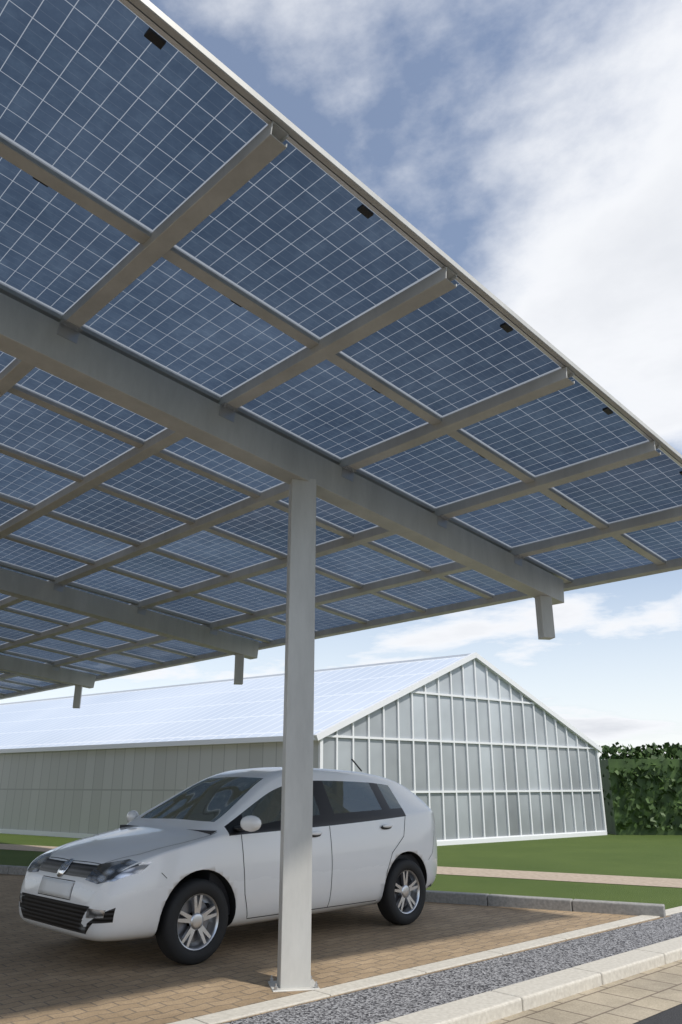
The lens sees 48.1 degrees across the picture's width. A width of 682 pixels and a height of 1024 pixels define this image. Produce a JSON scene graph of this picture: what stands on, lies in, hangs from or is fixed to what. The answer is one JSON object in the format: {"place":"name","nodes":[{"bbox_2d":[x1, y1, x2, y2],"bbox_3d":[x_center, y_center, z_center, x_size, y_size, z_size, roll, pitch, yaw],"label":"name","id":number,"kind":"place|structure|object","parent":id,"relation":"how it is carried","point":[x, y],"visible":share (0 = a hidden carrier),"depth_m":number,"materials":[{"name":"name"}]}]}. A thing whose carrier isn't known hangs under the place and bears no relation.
{"place":"outdoors","nodes":[
{"label":"outdoors","id":0,"kind":"place"},
{"bbox_2d":[0,874,668,1023],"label":"paving","id":1,"kind":"structure","parent":0,"point":[47,976],"depth_m":5.68,"materials":[{"name":"brown brick"}]},
{"bbox_2d":[19,767,436,941],"bbox_3d":[-0.789,2.974,7.002,3.771,1.210,1.591,19,-27,-42],"label":"car body","id":2,"kind":"object","parent":1,"relation":"on","point":[354,811],"visible":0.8,"depth_m":6.36,"materials":[{"name":"white metal"}]},
{"bbox_2d":[27,850,53,871],"bbox_3d":[-2.437,2.828,6.194,0.183,0.149,0.472,4,-20,-10],"label":"headlight","id":3,"kind":"object","parent":2,"relation":"attached to","point":[35,865],"visible":0.98,"depth_m":6.11},
{"bbox_2d":[38,877,73,898],"bbox_3d":[-2.118,2.784,5.661,0.028,0.106,0.494,19,-27,-42],"label":"license plate","id":4,"kind":"object","parent":2,"relation":"attached to","point":[56,887],"visible":1,"depth_m":5.64,"materials":[{"name":"white metal"}]},
{"bbox_2d":[38,876,74,899],"bbox_3d":[-2.113,2.786,5.665,0.029,0.124,0.519,19,-27,-42],"label":"license plate frame","id":5,"kind":"object","parent":2,"relation":"attached to","point":[61,879],"visible":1,"depth_m":5.64,"materials":[{"name":"grey plastic"}]},
{"bbox_2d":[57,858,72,876],"bbox_3d":[-2.074,2.677,5.746,0.105,0.123,0.118,19,-27,-42],"label":"badge","id":6,"kind":"object","parent":2,"relation":"attached to","point":[63,868],"visible":1,"depth_m":5.74,"materials":[{"name":"silver metal"}]},
{"bbox_2d":[20,892,115,933],"bbox_3d":[-2.085,2.950,5.636,0.111,0.176,1.425,19,-27,-42],"label":"grille","id":7,"kind":"object","parent":2,"relation":"attached to","point":[59,913],"visible":0.98,"depth_m":5.53,"materials":[{"name":"black plastic"}]},
{"bbox_2d":[39,858,97,877],"bbox_3d":[-2.068,2.680,5.750,0.081,0.079,0.807,19,-27,-42],"label":"grille","id":8,"kind":"object","parent":2,"relation":"attached to","point":[73,869],"visible":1,"depth_m":5.67,"materials":[{"name":"grey plastic"}]},
{"bbox_2d":[54,857,99,863],"bbox_3d":[-2.037,2.644,5.797,0.028,0.008,0.836,19,-27,-42],"label":"hood seam","id":9,"kind":"object","parent":2,"relation":"attached to","point":[76,860],"visible":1,"depth_m":5.72,"materials":[{"name":"grey"}]},
{"bbox_2d":[86,908,105,917],"bbox_3d":[-1.688,2.755,5.232,0.171,0.062,0.016,-9,-22,24],"label":"fog light","id":10,"kind":"object","parent":2,"relation":"attached to","point":[92,913],"visible":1,"depth_m":5.22,"materials":[{"name":"silver metal"}]},
{"bbox_2d":[85,859,151,883],"bbox_3d":[-1.601,2.547,5.406,0.472,0.149,0.183,-4,-20,10],"label":"headlight","id":11,"kind":"object","parent":2,"relation":"in","point":[105,872],"visible":1,"depth_m":5.40},
{"bbox_2d":[126,810,138,822],"bbox_3d":[-1.947,2.853,7.136,0.112,0.120,0.186,19,-27,-42],"label":"side mirror","id":12,"kind":"object","parent":2,"relation":"attached to","point":[132,815],"visible":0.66,"depth_m":7.08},
{"bbox_2d":[106,832,215,862],"bbox_3d":[-1.321,2.504,5.697,0.832,0.189,0.087,10,-22,-25],"label":"hood seam","id":13,"kind":"object","parent":2,"relation":"attached to","point":[162,847],"visible":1,"depth_m":5.66,"materials":[{"name":"grey"}]},
{"bbox_2d":[233,826,242,830],"bbox_3d":[-0.803,2.494,6.019,0.088,0.040,0.112,19,-27,-42],"label":"side mirror mount","id":14,"kind":"object","parent":2,"relation":"attached to","point":[237,828],"visible":0.84,"depth_m":5.98,"materials":[{"name":"black plastic"}]},
{"bbox_2d":[240,831,246,917],"bbox_3d":[-0.748,2.816,5.945,0.102,0.628,0.050,19,-27,-42],"label":"front door seam","id":15,"kind":"object","parent":2,"relation":"attached to","point":[244,869],"depth_m":5.92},
{"bbox_2d":[240,815,261,831],"bbox_3d":[-0.705,2.434,5.965,0.112,0.120,0.186,19,-27,-42],"label":"side mirror","id":16,"kind":"object","parent":2,"relation":"attached to","point":[250,823],"visible":1,"depth_m":5.92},
{"bbox_2d":[120,825,430,914],"bbox_3d":[-0.537,3.217,7.183,2.708,0.646,1.406,19,-27,-42],"label":"liner","id":17,"kind":"object","parent":2,"relation":"in","point":[211,877],"visible":0.17,"depth_m":5.89,"materials":[{"name":"black plastic"}]},
{"bbox_2d":[246,900,375,918],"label":"side sill","id":18,"kind":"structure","parent":2,"relation":"attached to","point":[311,909],"depth_m":6.42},
{"bbox_2d":[312,831,321,834],"bbox_3d":[-0.209,2.741,6.512,0.136,0.032,0.028,19,-27,-42],"label":"door handle","id":19,"kind":"object","parent":2,"relation":"attached to","point":[316,833],"visible":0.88,"depth_m":6.50,"materials":[{"name":"white paint"}]},
{"bbox_2d":[327,826,332,906],"bbox_3d":[-0.097,3.033,6.560,0.053,0.660,0.016,-19,-27,42],"label":"door seam","id":20,"kind":"object","parent":2,"relation":"attached to","point":[332,866],"visible":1,"depth_m":6.54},
{"bbox_2d":[383,824,392,827],"bbox_3d":[0.437,2.931,7.129,0.136,0.032,0.028,19,-27,-42],"label":"door handle","id":21,"kind":"object","parent":2,"relation":"attached to","point":[387,825],"visible":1,"depth_m":7.11,"materials":[{"name":"white paint"}]},
{"bbox_2d":[387,823,404,871],"bbox_3d":[0.423,3.249,7.222,0.339,0.700,0.300,19,-27,-42],"label":"rear door seam","id":22,"kind":"object","parent":2,"relation":"in","point":[396,847],"depth_m":7.14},
{"bbox_2d":[155,858,425,964],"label":"wheels","id":23,"kind":"object","parent":1,"relation":"on","point":[198,939],"visible":0.45,"depth_m":5.65,"materials":[{"name":"black rubber"}]},
{"bbox_2d":[0,0,681,991],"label":"carport frame","id":24,"kind":"object","parent":1,"relation":"on","point":[174,404],"visible":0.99,"depth_m":5.79,"materials":[{"name":"paint"}]},
{"bbox_2d":[52,319,525,989],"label":"bolts","id":25,"kind":"object","parent":24,"relation":"attached to","point":[68,329],"visible":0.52,"depth_m":5.60,"materials":[{"name":"silver metal"}]},
{"bbox_2d":[0,0,681,693],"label":"panel frames","id":26,"kind":"structure","parent":24,"relation":"on","point":[128,4],"depth_m":5.54,"materials":[{"name":"silver metal"}]},
{"bbox_2d":[0,0,681,693],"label":"solar panels","id":27,"kind":"object","parent":26,"relation":"on","point":[108,102],"visible":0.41,"depth_m":5.13,"materials":[{"name":"blue glass"}]},
{"bbox_2d":[33,27,681,549],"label":"junction boxes","id":28,"kind":"object","parent":27,"relation":"on","point":[155,39],"visible":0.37,"depth_m":3.88,"materials":[{"name":"black plastic"}]},
{"bbox_2d":[0,833,681,909],"bbox_3d":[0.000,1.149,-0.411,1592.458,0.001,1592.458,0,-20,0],"label":"ground","id":29,"kind":"structure","parent":0,"point":[656,856],"depth_m":12.74,"materials":[{"name":"green plant"}]},
{"bbox_2d":[0,656,464,833],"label":"greenhouse shell","id":30,"kind":"object","parent":29,"relation":"on","point":[98,791],"visible":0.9,"depth_m":19.18},
{"bbox_2d":[0,652,606,845],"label":"greenhouse frame","id":31,"kind":"object","parent":29,"relation":"on","point":[367,711],"visible":0.75,"depth_m":18.06,"materials":[{"name":"white metal"}]},
{"bbox_2d":[323,659,602,839],"bbox_3d":[3.203,5.408,17.839,7.272,4.087,5.653,0,-20,0],"label":"greenhouse glass","id":32,"kind":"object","parent":31,"relation":"attached to","point":[360,753],"depth_m":17.73,"materials":[{"name":"clear glass"}]},
{"bbox_2d":[0,865,665,916],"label":"kerb","id":33,"kind":"structure","parent":29,"relation":"on","point":[582,905],"depth_m":7.95,"materials":[{"name":"grey concrete"}]},
{"bbox_2d":[168,906,681,1023],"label":"flush edging","id":34,"kind":"object","parent":29,"relation":"on","point":[254,1009],"visible":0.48,"depth_m":5.11,"materials":[{"name":"concrete"}]},
{"bbox_2d":[223,912,681,1023],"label":"gravel strip","id":35,"kind":"object","parent":29,"relation":"on","point":[381,1003],"depth_m":5.04,"materials":[{"name":"grey gravel"}]},
{"bbox_2d":[376,936,681,1023],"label":"road kerb","id":36,"kind":"structure","parent":29,"relation":"on","point":[496,1004],"depth_m":4.60,"materials":[{"name":"concrete"}]},
{"bbox_2d":[487,959,681,1023],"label":"square pavers","id":37,"kind":"object","parent":29,"relation":"on","point":[635,998],"depth_m":4.50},
{"bbox_2d":[599,742,681,834],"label":"hedge","id":38,"kind":"object","parent":29,"relation":"on","point":[642,789],"visible":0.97,"depth_m":20.15,"materials":[{"name":"green plant"}]},
{"bbox_2d":[0,844,681,887],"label":"foot path","id":39,"kind":"structure","parent":0,"point":[625,880],"depth_m":10.86,"materials":[{"name":"beige concrete"}]},
{"bbox_2d":[0,0,681,759],"label":"sky","id":40,"kind":"structure","parent":0,"point":[537,144],"materials":[{"name":"blue"}]},
{"bbox_2d":[633,1004,681,1023],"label":"asphalt road","id":41,"kind":"structure","parent":0,"point":[672,1015],"depth_m":4.24,"materials":[{"name":"grey asphalt"}]}
]}

